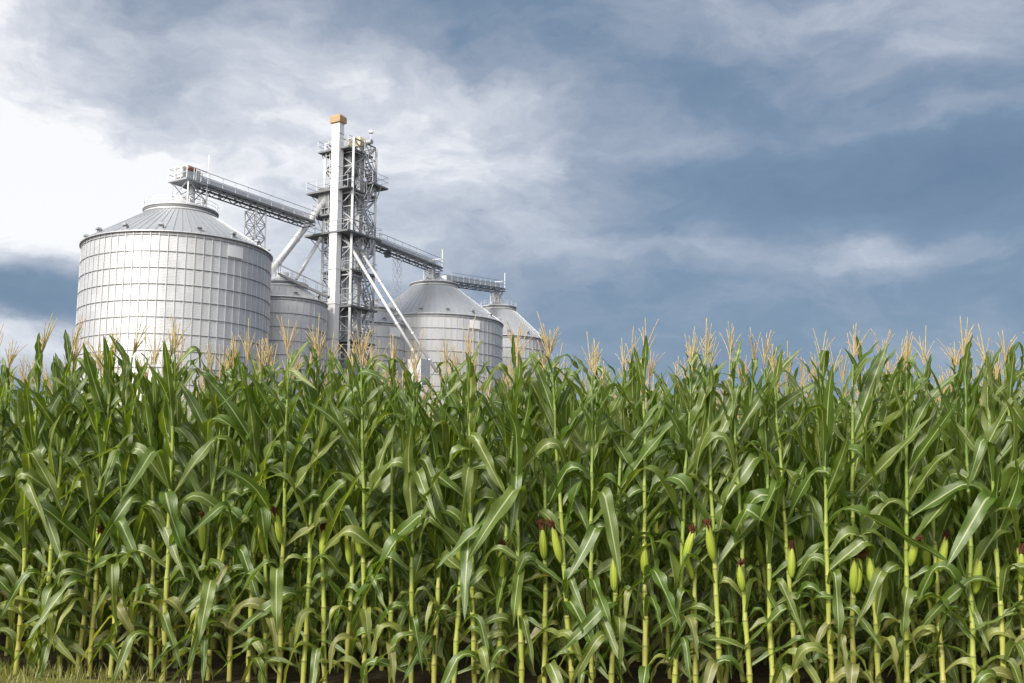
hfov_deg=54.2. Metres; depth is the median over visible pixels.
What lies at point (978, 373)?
corn plant
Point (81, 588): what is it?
corn plant
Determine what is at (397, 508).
corn plant
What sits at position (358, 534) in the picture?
corn plant
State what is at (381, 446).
corn plant
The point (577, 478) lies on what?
corn plant
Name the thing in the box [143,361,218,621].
corn plant
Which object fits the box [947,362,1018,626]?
corn plant
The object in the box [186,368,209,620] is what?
corn plant
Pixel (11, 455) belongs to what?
corn plant
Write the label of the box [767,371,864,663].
corn plant
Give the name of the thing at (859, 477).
corn plant
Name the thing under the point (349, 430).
corn plant
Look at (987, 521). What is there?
corn plant
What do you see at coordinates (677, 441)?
corn plant
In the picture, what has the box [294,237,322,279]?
grain spout
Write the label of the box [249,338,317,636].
corn plant
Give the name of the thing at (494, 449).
corn plant
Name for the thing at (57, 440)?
corn plant
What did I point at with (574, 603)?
corn plant
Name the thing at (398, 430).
corn plant
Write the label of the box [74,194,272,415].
grain silo
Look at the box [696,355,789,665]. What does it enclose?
corn plant
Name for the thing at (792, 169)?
sky
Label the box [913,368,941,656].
corn plant
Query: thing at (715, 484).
corn plant
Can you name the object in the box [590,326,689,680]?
corn plant
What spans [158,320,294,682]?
corn plant
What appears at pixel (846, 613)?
corn plant
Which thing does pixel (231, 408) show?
corn plant
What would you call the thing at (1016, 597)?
corn plant
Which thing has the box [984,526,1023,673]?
corn plant
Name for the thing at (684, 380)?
corn plant
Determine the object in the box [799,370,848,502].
corn plant
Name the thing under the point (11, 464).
corn plant
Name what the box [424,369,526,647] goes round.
corn plant
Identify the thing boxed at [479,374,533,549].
corn plant
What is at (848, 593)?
corn plant
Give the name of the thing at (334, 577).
corn plant
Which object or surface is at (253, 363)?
corn plant
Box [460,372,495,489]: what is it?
corn plant
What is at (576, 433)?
corn plant
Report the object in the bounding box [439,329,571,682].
corn plant
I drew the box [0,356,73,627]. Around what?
corn plant
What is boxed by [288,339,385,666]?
corn plant
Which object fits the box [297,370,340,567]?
corn plant
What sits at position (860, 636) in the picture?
corn plant
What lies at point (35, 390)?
corn plant
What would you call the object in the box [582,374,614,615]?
corn plant
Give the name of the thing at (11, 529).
corn plant
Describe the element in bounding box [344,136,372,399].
bucket elevator
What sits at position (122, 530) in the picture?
corn plant
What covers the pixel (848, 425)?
corn plant
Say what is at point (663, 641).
corn plant
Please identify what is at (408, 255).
conveyor bridge
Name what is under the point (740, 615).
corn plant
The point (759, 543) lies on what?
corn plant
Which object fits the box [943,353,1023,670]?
corn plant
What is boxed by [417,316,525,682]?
corn plant
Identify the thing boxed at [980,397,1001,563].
corn plant
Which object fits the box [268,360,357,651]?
corn plant
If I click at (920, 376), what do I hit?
corn plant
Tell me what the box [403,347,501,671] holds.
corn plant
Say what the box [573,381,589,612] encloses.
corn plant
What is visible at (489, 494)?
corn plant
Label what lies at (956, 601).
corn plant
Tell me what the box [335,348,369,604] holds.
corn plant
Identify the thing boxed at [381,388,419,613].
corn plant
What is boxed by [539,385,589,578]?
corn plant
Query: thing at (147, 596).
corn plant
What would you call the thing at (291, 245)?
grain spout
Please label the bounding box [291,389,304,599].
corn plant
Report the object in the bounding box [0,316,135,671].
corn plant
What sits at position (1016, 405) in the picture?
corn plant
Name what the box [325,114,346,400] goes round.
bucket elevator
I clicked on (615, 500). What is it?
corn plant
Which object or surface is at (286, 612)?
corn plant
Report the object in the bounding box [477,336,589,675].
corn plant
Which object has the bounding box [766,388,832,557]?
corn plant
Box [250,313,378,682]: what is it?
corn plant
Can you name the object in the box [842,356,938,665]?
corn plant
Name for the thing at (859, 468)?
corn plant
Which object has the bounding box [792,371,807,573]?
corn plant
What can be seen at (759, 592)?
corn plant
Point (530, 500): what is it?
corn plant
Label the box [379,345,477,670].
corn plant
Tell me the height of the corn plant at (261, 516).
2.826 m
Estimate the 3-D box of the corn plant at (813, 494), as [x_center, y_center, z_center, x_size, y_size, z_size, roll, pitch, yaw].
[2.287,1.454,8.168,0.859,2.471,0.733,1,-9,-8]
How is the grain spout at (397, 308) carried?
attached to the elevator tower
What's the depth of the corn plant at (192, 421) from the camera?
10.24 m
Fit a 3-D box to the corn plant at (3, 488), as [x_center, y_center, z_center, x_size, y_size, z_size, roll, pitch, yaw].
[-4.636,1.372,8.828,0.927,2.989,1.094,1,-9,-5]
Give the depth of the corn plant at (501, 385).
9.67 m
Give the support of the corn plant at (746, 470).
on the ground at (760, 671)
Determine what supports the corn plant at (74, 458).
on the ground at (760, 671)
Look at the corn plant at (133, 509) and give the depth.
8.40 m
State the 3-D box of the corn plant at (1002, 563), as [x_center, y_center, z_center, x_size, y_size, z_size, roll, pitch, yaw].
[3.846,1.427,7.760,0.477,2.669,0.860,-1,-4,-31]
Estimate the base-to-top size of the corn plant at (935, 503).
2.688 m
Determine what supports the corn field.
on the ground at (760, 671)
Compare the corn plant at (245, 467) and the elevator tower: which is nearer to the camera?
the corn plant at (245, 467)
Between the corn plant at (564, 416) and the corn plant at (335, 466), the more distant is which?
the corn plant at (335, 466)
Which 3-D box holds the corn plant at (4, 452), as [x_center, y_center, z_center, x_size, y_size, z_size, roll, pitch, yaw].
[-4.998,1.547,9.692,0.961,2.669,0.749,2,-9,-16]
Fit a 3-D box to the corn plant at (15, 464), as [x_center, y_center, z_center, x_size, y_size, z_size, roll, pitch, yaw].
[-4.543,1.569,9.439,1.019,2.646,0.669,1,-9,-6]
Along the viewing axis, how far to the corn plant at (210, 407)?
9.19 m
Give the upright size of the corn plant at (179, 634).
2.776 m
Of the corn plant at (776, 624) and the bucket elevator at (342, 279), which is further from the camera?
the bucket elevator at (342, 279)
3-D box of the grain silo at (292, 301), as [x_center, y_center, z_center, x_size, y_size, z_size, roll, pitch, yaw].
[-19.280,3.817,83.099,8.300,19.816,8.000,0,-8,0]
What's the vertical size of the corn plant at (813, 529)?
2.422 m
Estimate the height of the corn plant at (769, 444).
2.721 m
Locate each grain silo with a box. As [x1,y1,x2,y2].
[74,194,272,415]
[268,264,329,410]
[339,298,405,406]
[387,273,503,421]
[480,298,546,408]
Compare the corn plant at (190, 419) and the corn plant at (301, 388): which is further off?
the corn plant at (190, 419)
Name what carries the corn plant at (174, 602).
on the ground at (760, 671)
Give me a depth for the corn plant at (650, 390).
10.31 m
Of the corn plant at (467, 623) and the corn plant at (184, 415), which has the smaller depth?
the corn plant at (467, 623)
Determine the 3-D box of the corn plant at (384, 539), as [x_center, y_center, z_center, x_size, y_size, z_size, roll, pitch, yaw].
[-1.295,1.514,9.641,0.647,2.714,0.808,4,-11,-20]
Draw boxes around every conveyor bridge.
[168,163,315,247]
[368,233,442,315]
[442,273,505,302]
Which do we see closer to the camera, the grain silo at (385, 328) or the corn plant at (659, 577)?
the corn plant at (659, 577)
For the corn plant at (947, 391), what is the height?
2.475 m
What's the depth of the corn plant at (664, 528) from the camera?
7.57 m
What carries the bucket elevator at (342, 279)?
on the ground at (760, 671)
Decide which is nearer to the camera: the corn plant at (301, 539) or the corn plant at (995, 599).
the corn plant at (995, 599)
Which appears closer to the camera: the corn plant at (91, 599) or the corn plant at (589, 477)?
the corn plant at (589, 477)
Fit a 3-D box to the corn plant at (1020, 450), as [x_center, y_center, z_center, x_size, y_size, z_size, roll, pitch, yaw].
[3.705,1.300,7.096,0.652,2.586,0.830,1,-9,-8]
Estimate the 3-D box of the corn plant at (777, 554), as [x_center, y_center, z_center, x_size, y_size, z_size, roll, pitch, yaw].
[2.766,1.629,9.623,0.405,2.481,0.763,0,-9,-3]
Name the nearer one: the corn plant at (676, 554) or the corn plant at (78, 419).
the corn plant at (676, 554)
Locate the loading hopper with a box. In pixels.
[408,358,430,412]
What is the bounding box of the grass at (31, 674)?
[0,657,189,682]
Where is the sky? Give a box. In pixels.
[0,0,1023,423]
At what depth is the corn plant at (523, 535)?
7.82 m
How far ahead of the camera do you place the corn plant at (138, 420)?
9.38 m
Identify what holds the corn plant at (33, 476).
on the ground at (760, 671)
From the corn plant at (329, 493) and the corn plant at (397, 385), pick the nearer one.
the corn plant at (329, 493)
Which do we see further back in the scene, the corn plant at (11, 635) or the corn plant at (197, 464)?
the corn plant at (197, 464)
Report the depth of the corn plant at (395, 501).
8.86 m
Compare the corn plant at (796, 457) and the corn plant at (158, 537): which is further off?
the corn plant at (158, 537)
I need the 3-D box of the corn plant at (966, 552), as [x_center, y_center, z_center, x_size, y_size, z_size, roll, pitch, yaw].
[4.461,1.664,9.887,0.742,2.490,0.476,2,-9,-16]
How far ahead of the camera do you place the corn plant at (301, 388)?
9.95 m
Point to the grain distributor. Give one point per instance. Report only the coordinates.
(347, 156)
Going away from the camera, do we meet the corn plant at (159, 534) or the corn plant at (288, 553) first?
the corn plant at (288, 553)
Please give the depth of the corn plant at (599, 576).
9.21 m
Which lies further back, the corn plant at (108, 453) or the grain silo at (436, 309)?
the grain silo at (436, 309)
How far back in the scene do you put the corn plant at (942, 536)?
6.72 m
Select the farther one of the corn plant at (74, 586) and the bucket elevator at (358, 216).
the bucket elevator at (358, 216)
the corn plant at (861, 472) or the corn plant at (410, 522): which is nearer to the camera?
the corn plant at (410, 522)
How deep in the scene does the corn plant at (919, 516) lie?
7.21 m
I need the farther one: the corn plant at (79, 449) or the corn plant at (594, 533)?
the corn plant at (79, 449)
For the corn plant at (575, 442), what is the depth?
8.42 m
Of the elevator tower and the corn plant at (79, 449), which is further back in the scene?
the elevator tower
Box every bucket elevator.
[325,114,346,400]
[338,198,347,380]
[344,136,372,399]
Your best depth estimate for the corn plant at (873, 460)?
7.89 m
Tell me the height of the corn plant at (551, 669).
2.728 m
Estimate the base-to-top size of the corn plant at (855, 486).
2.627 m
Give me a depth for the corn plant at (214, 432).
9.17 m
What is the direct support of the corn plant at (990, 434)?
on the ground at (760, 671)
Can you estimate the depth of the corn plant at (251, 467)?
11.26 m
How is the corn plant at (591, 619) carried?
on the ground at (760, 671)
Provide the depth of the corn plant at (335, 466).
9.86 m
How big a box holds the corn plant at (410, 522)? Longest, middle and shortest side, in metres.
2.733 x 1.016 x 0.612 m
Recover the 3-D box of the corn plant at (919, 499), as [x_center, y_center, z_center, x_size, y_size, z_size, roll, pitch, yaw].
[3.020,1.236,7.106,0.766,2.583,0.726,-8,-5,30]
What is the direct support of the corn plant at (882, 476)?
on the ground at (760, 671)
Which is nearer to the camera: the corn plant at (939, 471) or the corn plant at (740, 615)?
the corn plant at (740, 615)
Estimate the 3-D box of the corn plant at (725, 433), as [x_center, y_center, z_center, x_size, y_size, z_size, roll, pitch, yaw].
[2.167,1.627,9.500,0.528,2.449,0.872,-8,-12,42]
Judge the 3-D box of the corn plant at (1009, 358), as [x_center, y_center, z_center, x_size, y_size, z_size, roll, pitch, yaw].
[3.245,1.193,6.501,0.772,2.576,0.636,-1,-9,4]
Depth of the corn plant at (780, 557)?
10.12 m
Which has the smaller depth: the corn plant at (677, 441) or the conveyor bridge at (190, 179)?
the corn plant at (677, 441)
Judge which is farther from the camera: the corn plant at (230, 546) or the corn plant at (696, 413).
the corn plant at (230, 546)
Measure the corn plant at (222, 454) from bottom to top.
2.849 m
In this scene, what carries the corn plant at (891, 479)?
on the ground at (760, 671)
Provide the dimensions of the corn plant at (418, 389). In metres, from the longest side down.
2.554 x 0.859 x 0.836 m
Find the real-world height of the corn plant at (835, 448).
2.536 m
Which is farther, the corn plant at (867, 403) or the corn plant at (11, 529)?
the corn plant at (11, 529)
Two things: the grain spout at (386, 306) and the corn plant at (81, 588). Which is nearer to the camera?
the corn plant at (81, 588)
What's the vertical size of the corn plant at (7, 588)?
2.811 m
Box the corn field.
[0,368,1023,624]
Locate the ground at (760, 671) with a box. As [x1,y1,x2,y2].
[0,535,1022,682]
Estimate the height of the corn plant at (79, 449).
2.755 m
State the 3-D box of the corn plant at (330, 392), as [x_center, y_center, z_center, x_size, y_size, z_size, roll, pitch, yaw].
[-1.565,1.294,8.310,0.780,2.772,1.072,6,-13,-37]
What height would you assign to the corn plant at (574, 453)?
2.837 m
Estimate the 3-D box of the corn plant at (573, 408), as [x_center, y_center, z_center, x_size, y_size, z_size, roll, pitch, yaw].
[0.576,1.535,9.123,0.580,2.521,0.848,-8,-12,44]
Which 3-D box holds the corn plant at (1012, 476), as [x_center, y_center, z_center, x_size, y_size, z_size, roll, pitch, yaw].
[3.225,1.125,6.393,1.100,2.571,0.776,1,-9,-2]
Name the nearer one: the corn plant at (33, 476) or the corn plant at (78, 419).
the corn plant at (33, 476)
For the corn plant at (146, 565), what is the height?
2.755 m
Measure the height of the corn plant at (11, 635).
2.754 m
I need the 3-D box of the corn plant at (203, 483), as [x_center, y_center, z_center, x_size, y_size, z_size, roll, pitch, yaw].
[-2.332,1.361,8.396,0.813,2.920,0.960,-3,-9,21]
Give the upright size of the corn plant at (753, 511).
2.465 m
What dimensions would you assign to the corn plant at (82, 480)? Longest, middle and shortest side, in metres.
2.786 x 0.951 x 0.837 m
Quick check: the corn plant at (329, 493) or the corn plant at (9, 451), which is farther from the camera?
the corn plant at (9, 451)
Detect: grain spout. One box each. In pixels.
[271,198,325,274]
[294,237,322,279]
[342,235,418,358]
[353,238,437,372]
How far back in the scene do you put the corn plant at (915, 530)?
7.92 m
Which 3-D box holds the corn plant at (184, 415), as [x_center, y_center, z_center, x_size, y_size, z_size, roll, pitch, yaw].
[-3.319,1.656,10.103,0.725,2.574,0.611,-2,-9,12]
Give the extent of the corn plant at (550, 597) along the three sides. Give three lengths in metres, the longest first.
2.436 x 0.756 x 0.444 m
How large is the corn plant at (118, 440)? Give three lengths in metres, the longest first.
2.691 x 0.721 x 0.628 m
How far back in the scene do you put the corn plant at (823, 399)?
6.57 m
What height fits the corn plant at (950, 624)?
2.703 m
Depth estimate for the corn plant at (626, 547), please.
8.44 m
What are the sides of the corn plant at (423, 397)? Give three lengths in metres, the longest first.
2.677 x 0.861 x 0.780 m
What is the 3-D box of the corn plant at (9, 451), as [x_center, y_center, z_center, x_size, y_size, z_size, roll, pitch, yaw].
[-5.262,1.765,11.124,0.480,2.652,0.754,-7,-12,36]
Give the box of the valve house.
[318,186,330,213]
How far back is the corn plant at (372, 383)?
7.98 m
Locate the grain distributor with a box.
[343,152,358,185]
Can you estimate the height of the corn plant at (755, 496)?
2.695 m
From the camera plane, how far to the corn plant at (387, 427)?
9.57 m
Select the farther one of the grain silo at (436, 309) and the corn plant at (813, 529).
the grain silo at (436, 309)
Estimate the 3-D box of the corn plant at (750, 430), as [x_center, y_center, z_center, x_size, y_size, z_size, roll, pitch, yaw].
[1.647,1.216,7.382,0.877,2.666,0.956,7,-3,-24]
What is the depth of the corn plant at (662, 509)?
6.89 m
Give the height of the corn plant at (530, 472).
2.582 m
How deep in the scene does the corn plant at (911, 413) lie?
9.22 m
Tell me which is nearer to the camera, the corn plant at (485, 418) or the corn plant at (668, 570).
the corn plant at (668, 570)
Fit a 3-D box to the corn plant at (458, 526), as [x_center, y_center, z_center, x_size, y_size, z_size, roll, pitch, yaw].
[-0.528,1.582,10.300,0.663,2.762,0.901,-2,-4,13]
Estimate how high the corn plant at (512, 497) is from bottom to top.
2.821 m
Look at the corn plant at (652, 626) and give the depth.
9.69 m
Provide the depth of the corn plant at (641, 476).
9.17 m
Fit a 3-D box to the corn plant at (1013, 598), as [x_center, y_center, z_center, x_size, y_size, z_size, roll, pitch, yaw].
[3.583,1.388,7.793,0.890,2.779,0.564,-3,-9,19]
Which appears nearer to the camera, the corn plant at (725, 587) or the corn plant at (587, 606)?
the corn plant at (725, 587)
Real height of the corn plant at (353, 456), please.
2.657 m
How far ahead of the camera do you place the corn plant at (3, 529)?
8.83 m
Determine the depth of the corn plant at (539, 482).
8.66 m
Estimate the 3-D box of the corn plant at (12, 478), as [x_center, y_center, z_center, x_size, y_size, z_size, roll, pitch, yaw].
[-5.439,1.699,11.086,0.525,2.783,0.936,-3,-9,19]
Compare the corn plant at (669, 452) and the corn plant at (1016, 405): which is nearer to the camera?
the corn plant at (1016, 405)
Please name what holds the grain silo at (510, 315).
on the ground at (760, 671)
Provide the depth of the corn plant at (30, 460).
7.71 m
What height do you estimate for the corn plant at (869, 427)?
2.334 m
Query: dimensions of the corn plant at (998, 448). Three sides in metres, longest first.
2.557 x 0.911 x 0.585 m
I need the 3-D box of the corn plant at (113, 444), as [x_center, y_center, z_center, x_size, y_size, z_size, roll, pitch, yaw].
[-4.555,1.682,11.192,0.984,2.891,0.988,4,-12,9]
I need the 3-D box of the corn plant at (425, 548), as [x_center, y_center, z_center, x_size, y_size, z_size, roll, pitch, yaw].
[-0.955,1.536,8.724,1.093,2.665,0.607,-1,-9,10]
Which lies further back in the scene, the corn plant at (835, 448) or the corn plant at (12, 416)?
the corn plant at (12, 416)
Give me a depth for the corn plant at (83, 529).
9.32 m
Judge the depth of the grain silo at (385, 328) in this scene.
94.03 m
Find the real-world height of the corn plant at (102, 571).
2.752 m
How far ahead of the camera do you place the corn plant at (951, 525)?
7.84 m
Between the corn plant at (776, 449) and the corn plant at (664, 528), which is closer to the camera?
the corn plant at (664, 528)
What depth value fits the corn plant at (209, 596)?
7.57 m
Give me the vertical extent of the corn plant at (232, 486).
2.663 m
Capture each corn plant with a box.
[0,313,80,674]
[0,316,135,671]
[0,323,71,623]
[0,331,42,627]
[0,339,61,673]
[0,339,99,654]
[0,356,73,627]
[0,362,76,655]
[0,367,38,627]
[0,370,17,511]
[0,379,28,626]
[0,383,79,640]
[0,512,6,535]
[4,379,34,600]
[5,335,135,680]
[7,372,31,492]
[7,386,52,606]
[13,333,158,677]
[15,333,137,662]
[15,358,46,598]
[27,389,106,639]
[30,326,127,673]
[33,339,159,661]
[33,362,118,652]
[35,366,120,526]
[40,370,79,578]
[44,373,121,613]
[47,378,120,640]
[69,356,158,629]
[70,349,197,665]
[71,311,172,677]
[80,331,206,679]
[81,327,207,678]
[85,361,156,638]
[89,358,172,644]
[90,478,95,620]
[91,402,142,632]
[106,314,229,682]
[115,336,202,665]
[136,360,214,664]
[138,361,195,632]
[141,418,190,609]
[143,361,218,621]
[144,347,255,680]
[144,408,191,602]
[155,339,275,682]
[155,348,242,646]
[155,566,159,613]
[157,332,302,653]
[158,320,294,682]
[159,342,230,648]
[161,347,301,667]
[171,334,339,681]
[178,385,193,629]
[182,383,200,572]
[185,351,231,636]
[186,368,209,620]
[188,376,215,634]
[192,339,296,631]
[197,337,324,682]
[199,353,250,621]
[208,354,310,652]
[209,373,224,572]
[213,316,350,682]
[226,353,323,666]
[232,327,378,682]
[237,396,253,471]
[242,333,366,665]
[247,360,327,646]
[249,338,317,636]
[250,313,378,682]
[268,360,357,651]
[278,354,304,458]
[284,328,418,682]
[287,332,381,669]
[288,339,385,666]
[289,366,385,651]
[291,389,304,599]
[295,380,348,636]
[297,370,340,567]
[301,366,355,618]
[308,324,426,682]
[316,340,423,671]
[322,337,480,682]
[323,384,348,547]
[327,345,403,638]
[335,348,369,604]
[348,362,416,586]
[350,329,460,682]
[354,358,453,657]
[359,336,503,682]
[361,361,423,653]
[369,371,398,606]
[371,354,456,645]
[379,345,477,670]
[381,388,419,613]
[382,371,401,600]
[383,363,404,607]
[385,366,461,660]
[393,339,550,682]
[401,362,509,654]
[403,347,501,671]
[405,414,427,556]
[415,359,460,550]
[415,385,433,612]
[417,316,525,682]
[417,399,461,630]
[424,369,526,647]
[433,365,462,608]
[437,321,567,682]
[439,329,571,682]
[440,339,520,673]
[444,357,550,675]
[450,369,542,648]
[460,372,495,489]
[463,325,612,682]
[475,368,562,639]
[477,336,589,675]
[477,366,551,617]
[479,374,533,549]
[481,365,567,673]
[489,312,623,682]
[492,355,539,478]
[501,371,566,661]
[523,409,558,595]
[524,334,651,682]
[528,500,557,627]
[532,356,617,671]
[533,346,625,653]
[535,361,668,680]
[535,391,618,582]
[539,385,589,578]
[540,355,620,660]
[541,359,679,677]
[549,339,642,655]
[553,383,590,521]
[556,338,685,682]
[569,319,729,682]
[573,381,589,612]
[577,373,589,609]
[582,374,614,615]
[584,367,659,661]
[588,379,659,639]
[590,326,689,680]
[596,352,707,678]
[605,422,654,632]
[614,327,756,682]
[619,373,665,557]
[622,337,742,682]
[626,356,702,654]
[631,394,653,637]
[632,346,757,679]
[637,389,705,648]
[647,318,770,682]
[647,337,776,681]
[647,375,681,636]
[660,349,752,671]
[669,322,807,682]
[673,328,820,682]
[675,366,726,660]
[675,386,716,532]
[678,358,698,511]
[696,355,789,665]
[707,376,786,664]
[708,362,812,681]
[714,357,777,648]
[715,393,760,638]
[723,398,777,644]
[727,329,830,682]
[727,345,849,682]
[733,340,836,678]
[736,415,783,640]
[753,372,832,664]
[761,368,778,636]
[764,358,863,680]
[765,361,856,620]
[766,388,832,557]
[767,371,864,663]
[772,357,889,672]
[775,356,891,667]
[775,391,803,560]
[776,386,858,625]
[780,399,832,542]
[782,329,947,682]
[784,345,898,682]
[785,323,932,682]
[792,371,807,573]
[799,347,873,654]
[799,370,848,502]
[802,364,850,642]
[807,329,917,682]
[812,325,936,682]
[814,372,939,682]
[815,370,861,574]
[837,393,859,631]
[840,370,867,639]
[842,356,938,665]
[844,337,1001,682]
[845,383,920,663]
[850,331,991,682]
[850,388,886,625]
[858,356,942,622]
[871,364,938,537]
[872,329,989,682]
[872,336,988,682]
[899,365,957,670]
[912,317,1023,682]
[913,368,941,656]
[914,338,1012,682]
[916,375,1016,666]
[918,369,999,659]
[921,324,1023,682]
[924,350,1023,669]
[931,365,962,645]
[935,464,941,474]
[938,330,1023,682]
[939,370,990,583]
[940,440,967,564]
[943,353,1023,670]
[944,347,1019,662]
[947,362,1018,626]
[962,352,984,420]
[963,370,1023,682]
[973,363,1023,650]
[978,332,1023,678]
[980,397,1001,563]
[982,358,1023,561]
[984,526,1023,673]
[1004,389,1021,658]
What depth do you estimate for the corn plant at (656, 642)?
8.34 m
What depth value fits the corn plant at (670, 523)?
7.65 m
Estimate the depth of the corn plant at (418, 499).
10.31 m
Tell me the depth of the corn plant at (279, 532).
7.34 m
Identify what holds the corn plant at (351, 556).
on the ground at (760, 671)
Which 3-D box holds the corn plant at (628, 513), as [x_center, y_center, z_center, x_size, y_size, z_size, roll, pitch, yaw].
[0.685,1.395,7.559,1.159,2.553,0.755,0,-4,27]
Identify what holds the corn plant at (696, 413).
on the ground at (760, 671)
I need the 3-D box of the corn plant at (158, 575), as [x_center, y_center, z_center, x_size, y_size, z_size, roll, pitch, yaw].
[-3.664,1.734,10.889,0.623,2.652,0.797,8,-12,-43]
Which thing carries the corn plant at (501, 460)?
on the ground at (760, 671)
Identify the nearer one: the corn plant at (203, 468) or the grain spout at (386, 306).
the corn plant at (203, 468)
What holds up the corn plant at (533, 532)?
on the ground at (760, 671)
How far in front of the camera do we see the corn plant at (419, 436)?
11.19 m
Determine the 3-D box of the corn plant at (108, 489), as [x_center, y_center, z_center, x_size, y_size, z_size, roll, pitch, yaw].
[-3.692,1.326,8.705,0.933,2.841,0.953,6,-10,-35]
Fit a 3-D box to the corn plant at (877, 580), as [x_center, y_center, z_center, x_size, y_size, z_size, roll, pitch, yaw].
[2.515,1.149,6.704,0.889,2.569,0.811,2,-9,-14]
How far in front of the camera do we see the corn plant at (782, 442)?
9.68 m
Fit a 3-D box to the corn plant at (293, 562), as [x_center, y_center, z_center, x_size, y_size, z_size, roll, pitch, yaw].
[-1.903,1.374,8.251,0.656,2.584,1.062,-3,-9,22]
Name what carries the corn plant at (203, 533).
on the ground at (760, 671)
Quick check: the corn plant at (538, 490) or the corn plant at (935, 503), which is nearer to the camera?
the corn plant at (935, 503)
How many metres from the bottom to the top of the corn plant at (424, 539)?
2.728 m
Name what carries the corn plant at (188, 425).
on the ground at (760, 671)
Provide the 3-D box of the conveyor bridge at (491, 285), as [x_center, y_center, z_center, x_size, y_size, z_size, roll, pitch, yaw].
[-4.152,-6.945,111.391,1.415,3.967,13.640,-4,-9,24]
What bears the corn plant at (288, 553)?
on the ground at (760, 671)
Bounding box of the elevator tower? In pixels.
[304,130,388,416]

